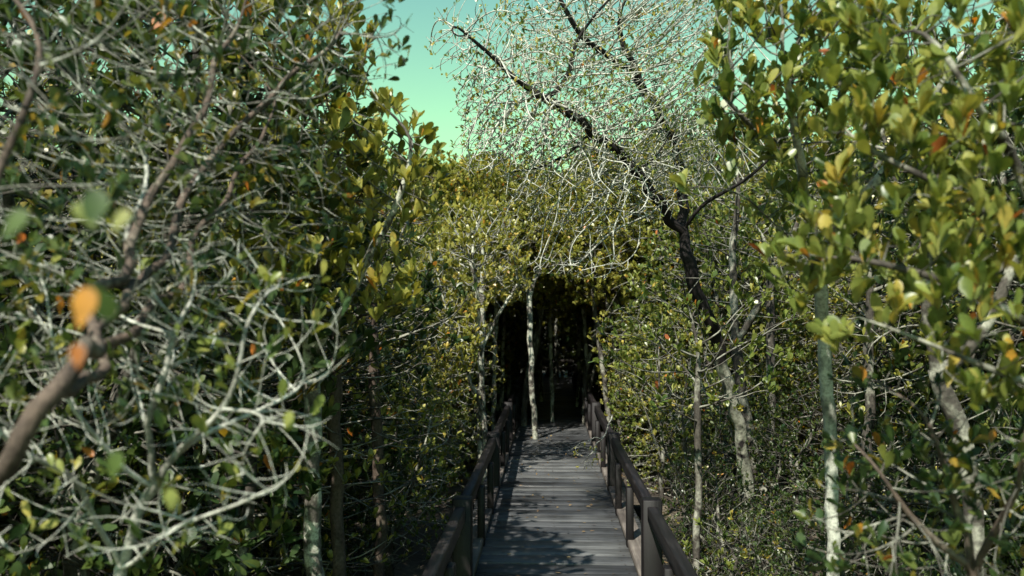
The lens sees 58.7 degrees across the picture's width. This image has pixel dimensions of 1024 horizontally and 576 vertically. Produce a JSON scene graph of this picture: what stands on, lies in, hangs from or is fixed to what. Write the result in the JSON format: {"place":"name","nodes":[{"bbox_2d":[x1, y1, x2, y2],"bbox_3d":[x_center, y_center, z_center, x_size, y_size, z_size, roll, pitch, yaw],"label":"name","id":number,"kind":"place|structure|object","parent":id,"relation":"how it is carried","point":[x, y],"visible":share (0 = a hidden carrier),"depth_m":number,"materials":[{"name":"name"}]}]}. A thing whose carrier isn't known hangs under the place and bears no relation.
{"place":"outdoors","nodes":[
{"label":"outdoors","id":0,"kind":"place"},
{"bbox_2d":[0,0,1023,188],"label":"sky","id":1,"kind":"structure","parent":0,"point":[428,90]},
{"bbox_2d":[3,356,1021,575],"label":"ground","id":2,"kind":"structure","parent":0,"point":[409,566],"depth_m":9.21,"materials":[{"name":"brown soil"}]},
{"bbox_2d":[0,312,84,575],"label":"mangrove bush","id":3,"kind":"object","parent":2,"relation":"on","point":[59,571],"visible":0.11,"depth_m":4.71,"materials":[{"name":"green plant"}]},
{"bbox_2d":[0,339,157,575],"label":"mangrove bush","id":4,"kind":"object","parent":2,"relation":"on","point":[29,480],"visible":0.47,"depth_m":3.75,"materials":[{"name":"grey plant"}]},
{"bbox_2d":[0,70,193,574],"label":"mangrove tree","id":5,"kind":"object","parent":2,"relation":"on","point":[6,93],"visible":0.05,"depth_m":5.97,"materials":[{"name":"green plant"}]},
{"bbox_2d":[0,0,195,552],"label":"mangrove tree","id":6,"kind":"object","parent":2,"relation":"on","point":[56,169],"visible":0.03,"depth_m":5.20,"materials":[{"name":"green plant"}]},
{"bbox_2d":[0,418,253,575],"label":"mangrove bush","id":7,"kind":"object","parent":2,"relation":"on","point":[169,546],"visible":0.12,"depth_m":5.17,"materials":[{"name":"green plant"}]},
{"bbox_2d":[11,311,269,575],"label":"mangrove bush","id":8,"kind":"object","parent":2,"relation":"on","point":[201,505],"visible":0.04,"depth_m":6.48,"materials":[{"name":"green plant"}]},
{"bbox_2d":[0,0,326,574],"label":"mangrove tree","id":9,"kind":"object","parent":2,"relation":"on","point":[299,421],"visible":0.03,"depth_m":6.76,"materials":[{"name":"green plant"}]},
{"bbox_2d":[0,217,350,575],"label":"mangrove shrub","id":10,"kind":"object","parent":2,"relation":"on","point":[153,485],"visible":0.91,"depth_m":2.32,"materials":[{"name":"grey plant"}]},
{"bbox_2d":[0,0,384,575],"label":"mangrove tree","id":11,"kind":"object","parent":2,"relation":"on","point":[240,534],"visible":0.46,"depth_m":3.97,"materials":[{"name":"green plant"}]},
{"bbox_2d":[0,0,413,510],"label":"mangrove tree","id":12,"kind":"object","parent":2,"relation":"on","point":[90,302],"visible":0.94,"depth_m":2.46,"materials":[{"name":"green plant"}]},
{"bbox_2d":[18,17,460,575],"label":"mangrove tree","id":13,"kind":"object","parent":2,"relation":"on","point":[370,453],"visible":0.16,"depth_m":6.11,"materials":[{"name":"green plant"}]},
{"bbox_2d":[102,225,390,575],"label":"slender mangrove","id":14,"kind":"object","parent":2,"relation":"on","point":[250,506],"visible":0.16,"depth_m":4.88,"materials":[{"name":"green plant"}]},
{"bbox_2d":[80,0,453,575],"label":"mangrove tree","id":15,"kind":"object","parent":2,"relation":"on","point":[385,101],"visible":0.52,"depth_m":4.20,"materials":[{"name":"green plant"}]},
{"bbox_2d":[117,131,443,575],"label":"mangrove tree","id":16,"kind":"object","parent":2,"relation":"on","point":[354,429],"visible":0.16,"depth_m":7.14,"materials":[{"name":"green plant"}]},
{"bbox_2d":[251,422,393,575],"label":"mangrove bush","id":17,"kind":"object","parent":2,"relation":"on","point":[322,530],"visible":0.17,"depth_m":7.41,"materials":[{"name":"green plant"}]},
{"bbox_2d":[224,180,451,540],"bbox_3d":[-1.611,0.655,8.453,2.193,3.657,2.194,2,-1,-15],"label":"mangrove tree","id":18,"kind":"object","parent":2,"relation":"on","point":[432,235],"visible":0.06,"depth_m":8.43,"materials":[{"name":"green plant"}]},
{"bbox_2d":[252,383,438,575],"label":"mangrove bush","id":19,"kind":"object","parent":2,"relation":"on","point":[386,466],"visible":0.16,"depth_m":7.45,"materials":[{"name":"green plant"}]},
{"bbox_2d":[230,222,464,575],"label":"slender mangrove","id":20,"kind":"object","parent":2,"relation":"on","point":[337,523],"visible":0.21,"depth_m":5.57,"materials":[{"name":"green plant"}]},
{"bbox_2d":[301,106,397,187],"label":"mangrove tree","id":21,"kind":"object","parent":2,"relation":"on","point":[389,151],"depth_m":14.04,"materials":[{"name":"green plant"}]},
{"bbox_2d":[266,195,475,497],"bbox_3d":[-1.650,0.691,10.549,2.587,3.729,2.516,2,4,36],"label":"mangrove tree","id":22,"kind":"object","parent":2,"relation":"on","point":[459,380],"visible":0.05,"depth_m":10.29,"materials":[{"name":"green plant"}]},
{"bbox_2d":[285,367,464,575],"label":"mangrove bush","id":23,"kind":"object","parent":2,"relation":"on","point":[389,566],"visible":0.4,"depth_m":7.62,"materials":[{"name":"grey plant"}]},
{"bbox_2d":[290,237,477,575],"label":"slender mangrove","id":24,"kind":"object","parent":2,"relation":"on","point":[381,515],"visible":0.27,"depth_m":6.57,"materials":[{"name":"green plant"}]},
{"bbox_2d":[294,190,477,468],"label":"mangrove tree","id":25,"kind":"object","parent":2,"relation":"on","point":[459,314],"visible":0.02,"depth_m":11.33,"materials":[{"name":"green plant"}]},
{"bbox_2d":[343,353,475,540],"bbox_3d":[-1.131,1.551,8.630,1.451,1.949,1.724,4,-2,-35],"label":"mangrove bush","id":26,"kind":"object","parent":2,"relation":"on","point":[444,453],"visible":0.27,"depth_m":8.57,"materials":[{"name":"green plant"}]},
{"bbox_2d":[370,354,476,489],"bbox_3d":[-1.189,1.651,11.261,1.508,1.937,1.791,-4,4,25],"label":"mangrove bush","id":27,"kind":"object","parent":2,"relation":"on","point":[471,467],"visible":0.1,"depth_m":11.33,"materials":[{"name":"green plant"}]},
{"bbox_2d":[358,178,492,442],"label":"mangrove tree","id":28,"kind":"object","parent":2,"relation":"on","point":[440,191],"visible":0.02,"depth_m":11.93,"materials":[{"name":"green plant"}]},
{"bbox_2d":[364,342,490,506],"bbox_3d":[-1.030,1.564,10.269,1.700,2.042,1.432,-7,-5,34],"label":"mangrove bush","id":29,"kind":"object","parent":2,"relation":"on","point":[465,409],"visible":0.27,"depth_m":10.23,"materials":[{"name":"green plant"}]},
{"bbox_2d":[390,276,505,482],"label":"mangrove tree","id":30,"kind":"object","parent":2,"relation":"on","point":[490,388],"visible":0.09,"depth_m":11.13,"materials":[{"name":"green plant"}]},
{"bbox_2d":[407,277,491,478],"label":"mangrove tree","id":31,"kind":"object","parent":2,"relation":"on","point":[476,366],"depth_m":12.10,"materials":[{"name":"green plant"}]},
{"bbox_2d":[363,149,538,471],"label":"mangrove tree","id":32,"kind":"object","parent":2,"relation":"on","point":[442,156],"visible":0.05,"depth_m":12.33,"materials":[{"name":"green plant"}]},
{"bbox_2d":[403,359,500,476],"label":"mangrove bush","id":33,"kind":"object","parent":2,"relation":"on","point":[495,373],"visible":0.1,"depth_m":12.28,"materials":[{"name":"green plant"}]},
{"bbox_2d":[412,191,536,480],"bbox_3d":[-0.369,0.750,9.282,1.234,3.525,2.041,0,-2,2],"label":"mangrove shrub","id":34,"kind":"object","parent":2,"relation":"on","point":[489,268],"visible":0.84,"depth_m":9.24,"materials":[{"name":"green plant"}]},
{"bbox_2d":[423,202,541,484],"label":"slender mangrove","id":35,"kind":"object","parent":2,"relation":"on","point":[479,438],"visible":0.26,"depth_m":11.16,"materials":[{"name":"green plant"}]},
{"bbox_2d":[401,151,567,448],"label":"mangrove tree","id":36,"kind":"object","parent":2,"relation":"on","point":[467,182],"visible":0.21,"depth_m":11.99,"materials":[{"name":"green plant"}]},
{"bbox_2d":[465,305,514,414],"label":"mangrove tree","id":37,"kind":"object","parent":2,"relation":"on","point":[507,318],"visible":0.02,"depth_m":14.73,"materials":[{"name":"green plant"}]},
{"bbox_2d":[424,152,568,405],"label":"mangrove tree","id":38,"kind":"object","parent":2,"relation":"on","point":[540,176],"visible":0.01,"depth_m":13.18,"materials":[{"name":"green plant"}]},
{"bbox_2d":[458,231,537,430],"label":"slender mangrove","id":39,"kind":"object","parent":2,"relation":"on","point":[494,358],"visible":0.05,"depth_m":12.97,"materials":[{"name":"grey plant"}]},
{"bbox_2d":[473,302,526,409],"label":"mangrove tree","id":40,"kind":"object","parent":2,"relation":"on","point":[508,351],"visible":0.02,"depth_m":15.06,"materials":[{"name":"green plant"}]},
{"bbox_2d":[444,162,560,422],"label":"mangrove tree","id":41,"kind":"object","parent":2,"relation":"on","point":[498,413],"depth_m":15.31,"materials":[{"name":"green plant"}]},
{"bbox_2d":[500,311,505,430],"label":"slender mangrove","id":42,"kind":"object","parent":2,"relation":"on","point":[502,358],"visible":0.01,"depth_m":14.48,"materials":[{"name":"grey plant"}]},
{"bbox_2d":[511,307,542,372],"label":"mangrove tree","id":43,"kind":"object","parent":2,"relation":"on","point":[523,339],"visible":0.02,"depth_m":25.22,"materials":[{"name":"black plant"}]},
{"bbox_2d":[456,198,608,438],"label":"slender mangrove","id":44,"kind":"object","parent":2,"relation":"on","point":[529,293],"visible":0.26,"depth_m":12.08,"materials":[{"name":"green plant"}]},
{"bbox_2d":[464,193,601,425],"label":"mangrove tree","id":45,"kind":"object","parent":2,"relation":"on","point":[540,313],"visible":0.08,"depth_m":13.45,"materials":[{"name":"green plant"}]},
{"bbox_2d":[451,377,640,575],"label":"boardwalk","id":46,"kind":"structure","parent":2,"relation":"on","point":[602,549],"depth_m":7.64,"materials":[{"name":"grey wood"}]},
{"bbox_2d":[422,358,527,575],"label":"wooden railing","id":47,"kind":"object","parent":46,"relation":"attached to","point":[462,539],"visible":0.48,"depth_m":6.40,"materials":[{"name":"brown wood"}]},
{"bbox_2d":[534,358,591,376],"bbox_3d":[3.037,2.556,24.897,5.200,1.250,0.173,0,-2,2],"label":"end railing","id":48,"kind":"object","parent":46,"relation":"attached to","point":[569,361],"visible":0.07,"depth_m":24.91,"materials":[{"name":"brown wood"}]},
{"bbox_2d":[572,365,697,575],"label":"wooden railing","id":49,"kind":"object","parent":46,"relation":"attached to","point":[651,542],"visible":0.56,"depth_m":6.36,"materials":[{"name":"brown wood"}]},
{"bbox_2d":[571,416,612,470],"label":"hanging twig","id":50,"kind":"object","parent":49,"relation":"hanging from","point":[590,448],"visible":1,"depth_m":7.94,"materials":[{"name":"brown plant"}]},
{"bbox_2d":[517,305,576,374],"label":"mangrove tree","id":51,"kind":"object","parent":2,"relation":"on","point":[544,323],"visible":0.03,"depth_m":26.22,"materials":[{"name":"green plant"}]},
{"bbox_2d":[547,277,554,421],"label":"slender mangrove","id":52,"kind":"object","parent":2,"relation":"on","point":[551,369],"visible":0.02,"depth_m":14.08,"materials":[{"name":"grey plant"}]},
{"bbox_2d":[523,308,582,376],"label":"mangrove bush","id":53,"kind":"object","parent":2,"relation":"on","point":[547,365],"visible":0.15,"depth_m":25.99,"materials":[{"name":"green plant"}]},
{"bbox_2d":[548,299,558,382],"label":"slender mangrove","id":54,"kind":"object","parent":2,"relation":"on","point":[556,348],"depth_m":22.47,"materials":[{"name":"grey plant"}]},
{"bbox_2d":[503,169,644,423],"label":"mangrove tree","id":55,"kind":"object","parent":2,"relation":"on","point":[558,301],"visible":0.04,"depth_m":13.70,"materials":[{"name":"green plant"}]},
{"bbox_2d":[558,310,591,362],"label":"mangrove tree","id":56,"kind":"object","parent":2,"relation":"on","point":[569,339],"visible":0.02,"depth_m":23.70,"materials":[{"name":"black plant"}]},
{"bbox_2d":[575,312,581,406],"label":"slender mangrove","id":57,"kind":"object","parent":2,"relation":"on","point":[578,361],"visible":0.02,"depth_m":16.47,"materials":[{"name":"grey plant"}]},
{"bbox_2d":[535,215,639,445],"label":"slender mangrove","id":58,"kind":"object","parent":2,"relation":"on","point":[602,366],"visible":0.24,"depth_m":12.47,"materials":[{"name":"green plant"}]},
{"bbox_2d":[554,291,622,431],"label":"mangrove tree","id":59,"kind":"object","parent":2,"relation":"on","point":[576,310],"visible":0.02,"depth_m":15.69,"materials":[{"name":"green plant"}]},
{"bbox_2d":[580,260,607,403],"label":"slender mangrove","id":60,"kind":"object","parent":2,"relation":"on","point":[585,332],"visible":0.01,"depth_m":13.98,"materials":[{"name":"grey plant"}]},
{"bbox_2d":[424,0,790,575],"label":"leaning mangrove tree","id":61,"kind":"object","parent":2,"relation":"on","point":[632,166],"visible":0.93,"depth_m":6.25,"materials":[{"name":"grey plant"}]},
{"bbox_2d":[530,155,711,471],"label":"mangrove tree","id":62,"kind":"object","parent":2,"relation":"on","point":[619,241],"visible":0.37,"depth_m":12.05,"materials":[{"name":"green plant"}]},
{"bbox_2d":[537,172,724,464],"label":"mangrove tree","id":63,"kind":"object","parent":2,"relation":"on","point":[607,299],"visible":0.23,"depth_m":12.24,"materials":[{"name":"green plant"}]},
{"bbox_2d":[551,131,734,463],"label":"mangrove tree","id":64,"kind":"object","parent":2,"relation":"on","point":[658,160],"visible":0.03,"depth_m":13.10,"materials":[{"name":"green plant"}]},
{"bbox_2d":[604,354,703,480],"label":"mangrove bush","id":65,"kind":"object","parent":2,"relation":"on","point":[654,473],"visible":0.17,"depth_m":11.86,"materials":[{"name":"green plant"}]},
{"bbox_2d":[624,303,693,507],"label":"mangrove sapling","id":66,"kind":"object","parent":2,"relation":"on","point":[661,462],"visible":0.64,"depth_m":9.86,"materials":[{"name":"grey plant"}]},
{"bbox_2d":[596,284,721,457],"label":"mangrove tree","id":67,"kind":"object","parent":2,"relation":"on","point":[600,382],"visible":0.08,"depth_m":12.52,"materials":[{"name":"green plant"}]},
{"bbox_2d":[622,360,721,498],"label":"mangrove bush","id":68,"kind":"object","parent":2,"relation":"on","point":[672,495],"visible":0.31,"depth_m":10.99,"materials":[{"name":"green plant"}]},
{"bbox_2d":[610,349,736,477],"bbox_3d":[2.216,1.606,12.144,1.894,2.049,1.682,2,-3,-24],"label":"mangrove bush","id":69,"kind":"object","parent":2,"relation":"on","point":[617,426],"visible":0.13,"depth_m":12.00,"materials":[{"name":"green plant"}]},
{"bbox_2d":[608,258,766,487],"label":"mangrove tree","id":70,"kind":"object","parent":2,"relation":"on","point":[630,412],"visible":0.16,"depth_m":11.40,"materials":[{"name":"green plant"}]},
{"bbox_2d":[645,342,732,556],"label":"mangrove sapling","id":71,"kind":"object","parent":2,"relation":"on","point":[682,432],"visible":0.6,"depth_m":8.09,"materials":[{"name":"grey plant"}]},
{"bbox_2d":[588,261,809,574],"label":"slender mangrove","id":72,"kind":"object","parent":2,"relation":"on","point":[756,340],"visible":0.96,"depth_m":6.38,"materials":[{"name":"green plant"}]},
{"bbox_2d":[587,108,817,488],"bbox_3d":[2.494,0.205,11.661,2.856,4.779,2.858,3,-6,-35],"label":"mangrove tree","id":73,"kind":"object","parent":2,"relation":"on","point":[604,313],"visible":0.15,"depth_m":11.25,"materials":[{"name":"green plant"}]},
{"bbox_2d":[602,105,815,407],"bbox_3d":[2.797,-0.063,13.277,3.434,5.419,3.299,-3,-3,25],"label":"mangrove tree","id":74,"kind":"object","parent":2,"relation":"on","point":[738,132],"visible":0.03,"depth_m":12.72,"materials":[{"name":"green plant"}]},
{"bbox_2d":[661,455,766,575],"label":"mangrove bush","id":75,"kind":"object","parent":2,"relation":"on","point":[688,513],"visible":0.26,"depth_m":7.44,"materials":[{"name":"green plant"}]},
{"bbox_2d":[611,159,817,433],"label":"mangrove tree","id":76,"kind":"object","parent":2,"relation":"on","point":[717,246],"visible":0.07,"depth_m":11.58,"materials":[{"name":"green plant"}]},
{"bbox_2d":[618,180,818,506],"bbox_3d":[2.417,0.714,10.677,2.260,3.702,2.332,-7,-9,23],"label":"mangrove tree","id":77,"kind":"object","parent":2,"relation":"on","point":[728,212],"visible":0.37,"depth_m":10.37,"materials":[{"name":"green plant"}]},
{"bbox_2d":[665,453,793,575],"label":"mangrove bush","id":78,"kind":"object","parent":2,"relation":"on","point":[717,506],"visible":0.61,"depth_m":6.72,"materials":[{"name":"green plant"}]},
{"bbox_2d":[659,374,813,531],"bbox_3d":[2.248,1.694,9.109,1.514,1.651,1.345,-2,0,15],"label":"mangrove bush","id":79,"kind":"object","parent":2,"relation":"on","point":[704,420],"visible":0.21,"depth_m":9.07,"materials":[{"name":"green plant"}]},
{"bbox_2d":[681,509,791,575],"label":"mangrove sapling","id":80,"kind":"object","parent":2,"relation":"on","point":[729,561],"visible":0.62,"depth_m":6.05,"materials":[{"name":"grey plant"}]},
{"bbox_2d":[644,118,850,569],"bbox_3d":[2.232,0.480,8.213,2.060,3.997,1.429,0,-2,2],"label":"mangrove tree","id":81,"kind":"object","parent":2,"relation":"on","point":[736,333],"visible":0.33,"depth_m":8.10,"materials":[{"name":"green plant"}]},
{"bbox_2d":[679,413,818,575],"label":"mangrove bush","id":82,"kind":"object","parent":2,"relation":"on","point":[734,453],"visible":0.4,"depth_m":7.59,"materials":[{"name":"green plant"}]},
{"bbox_2d":[694,505,822,575],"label":"mangrove bush","id":83,"kind":"object","parent":2,"relation":"on","point":[744,539],"visible":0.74,"depth_m":5.79,"materials":[{"name":"green plant"}]},
{"bbox_2d":[698,195,824,501],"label":"slender mangrove","id":84,"kind":"object","parent":2,"relation":"on","point":[770,336],"visible":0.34,"depth_m":9.47,"materials":[{"name":"green plant"}]},
{"bbox_2d":[721,112,891,458],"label":"mangrove tree","id":85,"kind":"object","parent":2,"relation":"on","point":[777,121],"depth_m":13.54,"materials":[{"name":"green plant"}]},
{"bbox_2d":[720,371,907,569],"bbox_3d":[2.650,1.611,7.904,1.731,1.734,1.537,-1,-3,-23],"label":"mangrove bush","id":86,"kind":"object","parent":2,"relation":"on","point":[809,437],"visible":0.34,"depth_m":7.80,"materials":[{"name":"green plant"}]},
{"bbox_2d":[712,113,943,477],"bbox_3d":[4.200,0.085,12.296,3.368,5.069,3.463,4,1,4],"label":"mangrove tree","id":87,"kind":"object","parent":2,"relation":"on","point":[832,310],"visible":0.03,"depth_m":11.87,"materials":[{"name":"green plant"}]},
{"bbox_2d":[752,516,923,575],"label":"mangrove bush","id":88,"kind":"object","parent":2,"relation":"on","point":[844,572],"visible":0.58,"depth_m":5.00,"materials":[{"name":"green plant"}]},
{"bbox_2d":[730,148,950,507],"bbox_3d":[3.895,0.480,10.393,2.506,4.157,2.505,-5,-1,33],"label":"mangrove tree","id":89,"kind":"object","parent":2,"relation":"on","point":[815,345],"visible":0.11,"depth_m":10.31,"materials":[{"name":"green plant"}]},
{"bbox_2d":[757,457,924,575],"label":"mangrove bush","id":90,"kind":"object","parent":2,"relation":"on","point":[783,494],"visible":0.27,"depth_m":6.32,"materials":[{"name":"green plant"}]},
{"bbox_2d":[668,0,1023,575],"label":"mangrove tree","id":91,"kind":"object","parent":2,"relation":"on","point":[807,20],"visible":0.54,"depth_m":3.81,"materials":[{"name":"green plant"}]},
{"bbox_2d":[762,183,973,575],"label":"slender mangrove","id":92,"kind":"object","parent":2,"relation":"on","point":[870,403],"visible":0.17,"depth_m":6.18,"materials":[{"name":"green plant"}]},
{"bbox_2d":[774,302,963,538],"bbox_3d":[3.557,1.346,8.718,1.922,2.326,2.164,4,-9,8],"label":"mangrove bush","id":93,"kind":"object","parent":2,"relation":"on","point":[877,362],"visible":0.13,"depth_m":9.03,"materials":[{"name":"green plant"}]},
{"bbox_2d":[748,0,1023,411],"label":"mangrove tree","id":94,"kind":"object","parent":2,"relation":"on","point":[973,279],"visible":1,"depth_m":2.52,"materials":[{"name":"green plant"}]},
{"bbox_2d":[789,397,1023,575],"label":"mangrove bush","id":95,"kind":"object","parent":2,"relation":"on","point":[878,486],"visible":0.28,"depth_m":5.49,"materials":[{"name":"green plant"}]},
{"bbox_2d":[792,348,1023,575],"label":"mangrove shrub","id":96,"kind":"object","parent":2,"relation":"on","point":[951,485],"visible":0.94,"depth_m":2.67,"materials":[{"name":"green plant"}]},
{"bbox_2d":[803,1,1023,575],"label":"mangrove tree","id":97,"kind":"object","parent":2,"relation":"on","point":[898,374],"visible":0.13,"depth_m":6.07,"materials":[{"name":"green plant"}]},
{"bbox_2d":[832,12,1023,574],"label":"mangrove tree","id":98,"kind":"object","parent":2,"relation":"on","point":[906,368],"visible":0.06,"depth_m":6.74,"materials":[{"name":"green plant"}]},
{"bbox_2d":[839,339,1023,575],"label":"mangrove bush","id":99,"kind":"object","parent":2,"relation":"on","point":[905,416],"visible":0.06,"depth_m":6.84,"materials":[{"name":"green plant"}]},
{"bbox_2d":[839,152,1023,555],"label":"mangrove tree","id":100,"kind":"object","parent":2,"relation":"on","point":[917,308],"depth_m":8.46,"materials":[{"name":"green plant"}]},
{"bbox_2d":[846,108,1023,575],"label":"mangrove tree","id":101,"kind":"object","parent":2,"relation":"on","point":[951,408],"visible":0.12,"depth_m":4.16,"materials":[{"name":"green plant"}]},
{"bbox_2d":[882,530,1023,575],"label":"mangrove bush","id":102,"kind":"object","parent":2,"relation":"on","point":[1015,556],"visible":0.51,"depth_m":4.03,"materials":[{"name":"green plant"}]},
{"bbox_2d":[899,429,1023,575],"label":"mangrove bush","id":103,"kind":"object","parent":2,"relation":"on","point":[996,447],"visible":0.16,"depth_m":4.91,"materials":[{"name":"green plant"}]},
{"bbox_2d":[920,2,1023,575],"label":"mangrove tree","id":104,"kind":"object","parent":2,"relation":"on","point":[1019,113],"visible":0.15,"depth_m":4.89,"materials":[{"name":"green plant"}]},
{"bbox_2d":[962,397,1023,575],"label":"mangrove bush","id":105,"kind":"object","parent":2,"relation":"on","point":[1005,459],"visible":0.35,"depth_m":4.37,"materials":[{"name":"green plant"}]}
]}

